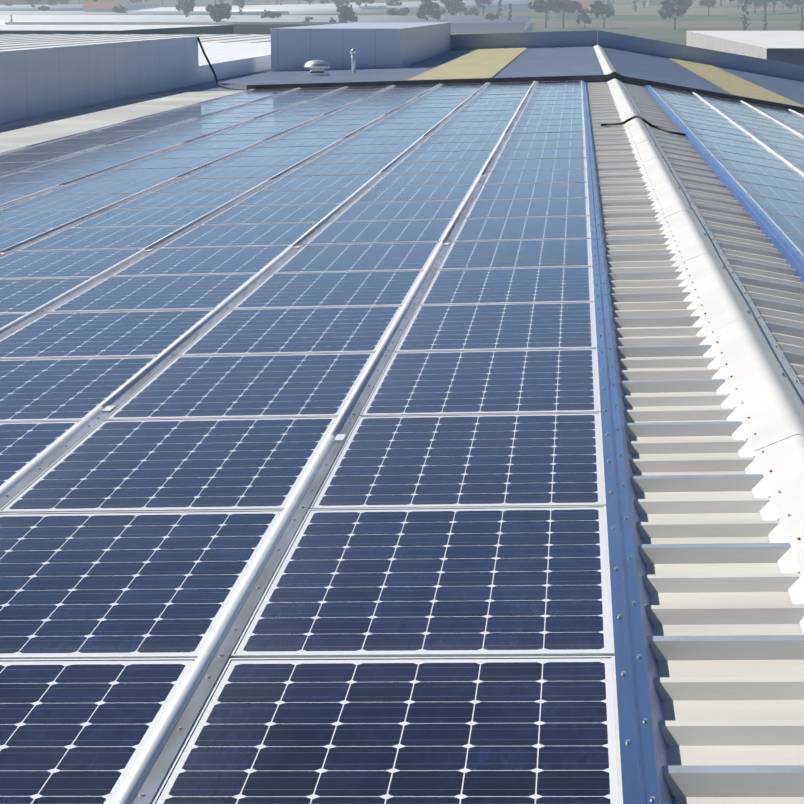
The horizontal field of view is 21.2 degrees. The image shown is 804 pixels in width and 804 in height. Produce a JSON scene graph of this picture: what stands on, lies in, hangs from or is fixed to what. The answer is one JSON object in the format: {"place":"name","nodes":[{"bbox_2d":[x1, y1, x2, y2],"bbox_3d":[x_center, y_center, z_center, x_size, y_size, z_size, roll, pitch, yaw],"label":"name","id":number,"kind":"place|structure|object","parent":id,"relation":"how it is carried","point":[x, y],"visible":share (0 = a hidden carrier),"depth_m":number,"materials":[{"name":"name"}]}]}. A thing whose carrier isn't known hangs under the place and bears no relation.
{"place":"outdoors","nodes":[
{"label":"outdoors","id":0,"kind":"place"},
{"bbox_2d":[0,47,803,803],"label":"roof sheet","id":1,"kind":"object","parent":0,"point":[726,617],"visible":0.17,"depth_m":7.01,"materials":[{"name":"beige metal"}]},
{"bbox_2d":[0,36,198,123],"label":"parapet wall","id":2,"kind":"structure","parent":1,"relation":"on","point":[39,81],"depth_m":43.40,"materials":[{"name":"paint"}]},
{"bbox_2d":[0,90,245,151],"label":"concrete ledge","id":3,"kind":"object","parent":1,"relation":"on","point":[27,133],"visible":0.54,"depth_m":36.90,"materials":[{"name":"grey concrete"}]},
{"bbox_2d":[197,38,245,89],"bbox_3d":[-4.415,-8.288,52.477,0.270,1.148,7.034,-3,11,-14],"label":"cable","id":4,"kind":"object","parent":1,"relation":"on","point":[212,69],"visible":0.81,"depth_m":54.25,"materials":[{"name":"rubber"}]},
{"bbox_2d":[0,81,537,803],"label":"mounting rails","id":5,"kind":"object","parent":1,"relation":"on","point":[148,773],"visible":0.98,"depth_m":9.27,"materials":[{"name":"metal"}]},
{"bbox_2d":[0,80,622,803],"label":"solar panels","id":6,"kind":"object","parent":5,"relation":"on","point":[430,620],"visible":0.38,"depth_m":7.87,"materials":[{"name":"blue glass"}]},
{"bbox_2d":[304,60,329,75],"bbox_3d":[-2.364,-9.287,59.682,0.740,0.485,0.721,1,10,5],"label":"roof ventilator","id":7,"kind":"object","parent":1,"relation":"on","point":[316,67],"visible":0.96,"depth_m":59.43,"materials":[{"name":"silver metal"}]},
{"bbox_2d":[350,48,356,72],"bbox_3d":[-1.405,-9.867,62.047,0.240,0.720,0.228,1,10,5],"label":"vent pipe","id":8,"kind":"object","parent":1,"relation":"on","point":[353,51],"visible":0.88,"depth_m":62.01,"materials":[{"name":"silver metal"}]},
{"bbox_2d":[270,22,450,71],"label":"rooftop building","id":9,"kind":"structure","parent":1,"relation":"on","point":[378,45],"depth_m":65.57,"materials":[{"name":"grey metal"}]},
{"bbox_2d":[451,30,803,81],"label":"parapet wall","id":10,"kind":"structure","parent":1,"relation":"on","point":[668,50],"depth_m":90.28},
{"bbox_2d":[582,80,675,803],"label":"edge trim","id":11,"kind":"structure","parent":1,"relation":"on","point":[644,753],"depth_m":6.22,"materials":[{"name":"blue metal"}]},
{"bbox_2d":[58,0,803,44],"bbox_3d":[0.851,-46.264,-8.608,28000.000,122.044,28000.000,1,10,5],"label":"ground","id":12,"kind":"structure","parent":0,"point":[647,22],"depth_m":911.36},
{"bbox_2d":[0,34,270,49],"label":"neighbouring roof","id":13,"kind":"structure","parent":12,"relation":"on","point":[14,41],"depth_m":150.59,"materials":[{"name":"white metal"}]},
{"bbox_2d":[198,43,270,83],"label":"wall","id":14,"kind":"structure","parent":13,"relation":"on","point":[228,60],"depth_m":66.27,"materials":[{"name":"paint"}]},
{"bbox_2d":[0,0,353,34],"bbox_3d":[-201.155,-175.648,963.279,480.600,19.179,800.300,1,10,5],"label":"industrial sheds","id":15,"kind":"object","parent":12,"relation":"on","point":[255,28],"visible":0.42,"depth_m":557.03,"materials":[{"name":"metal"},{"name":"paint"}]},
{"bbox_2d":[0,0,578,30],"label":"greenhouses","id":16,"kind":"object","parent":12,"relation":"on","point":[135,13],"visible":0.5,"depth_m":891.96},
{"bbox_2d":[82,0,671,18],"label":"buildings","id":17,"kind":"structure","parent":12,"relation":"on","point":[100,6],"depth_m":998.31,"materials":[{"name":"paint"}]},
{"bbox_2d":[0,25,803,65],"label":"neighbour hall","id":18,"kind":"structure","parent":12,"relation":"on","point":[784,46],"depth_m":421.35,"materials":[{"name":"white metal"}]},
{"bbox_2d":[4,0,803,30],"bbox_3d":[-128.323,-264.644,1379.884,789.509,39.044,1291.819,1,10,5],"label":"trees","id":19,"kind":"object","parent":12,"relation":"on","point":[219,12],"visible":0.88,"depth_m":819.59,"materials":[{"name":"green plant"}]},
{"bbox_2d":[602,47,803,387],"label":"roof sheet","id":20,"kind":"object","parent":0,"point":[773,285],"visible":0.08,"depth_m":18.68,"materials":[{"name":"grey metal"}]},
{"bbox_2d":[246,72,803,111],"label":"trim","id":21,"kind":"structure","parent":20,"relation":"on","point":[616,75],"depth_m":47.98,"materials":[{"name":"black metal"}]},
{"bbox_2d":[408,48,803,106],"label":"skylight panels","id":22,"kind":"object","parent":20,"relation":"on","point":[484,63],"visible":0.9,"depth_m":63.88,"materials":[{"name":"beige plastic"}]},
{"bbox_2d":[601,115,685,135],"bbox_3d":[3.328,-3.846,29.780,1.333,0.266,0.172,7,13,35],"label":"cable","id":23,"kind":"object","parent":20,"relation":"on","point":[648,123],"visible":0.98,"depth_m":29.70,"materials":[{"name":"rubber"}]},
{"bbox_2d":[593,45,803,633],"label":"ridge flashing","id":24,"kind":"object","parent":20,"relation":"on","point":[764,401],"visible":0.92,"depth_m":10.16,"materials":[{"name":"white metal"}]},
{"bbox_2d":[603,52,803,407],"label":"ridge flashing edge","id":25,"kind":"object","parent":24,"relation":"on","point":[784,374],"visible":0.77,"depth_m":12.34,"materials":[{"name":"grey metal"}]},
{"bbox_2d":[644,85,803,282],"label":"edge trim","id":26,"kind":"structure","parent":20,"relation":"on","point":[792,255],"depth_m":19.18,"materials":[{"name":"blue metal"}]},
{"bbox_2d":[649,85,803,255],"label":"solar panels","id":27,"kind":"object","parent":20,"relation":"on","point":[771,184],"visible":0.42,"depth_m":28.78,"materials":[{"name":"blue glass"}]},
{"bbox_2d":[693,92,803,175],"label":"mounting rails","id":28,"kind":"object","parent":20,"relation":"on","point":[800,171],"visible":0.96,"depth_m":34.74,"materials":[{"name":"metal"}]}
]}

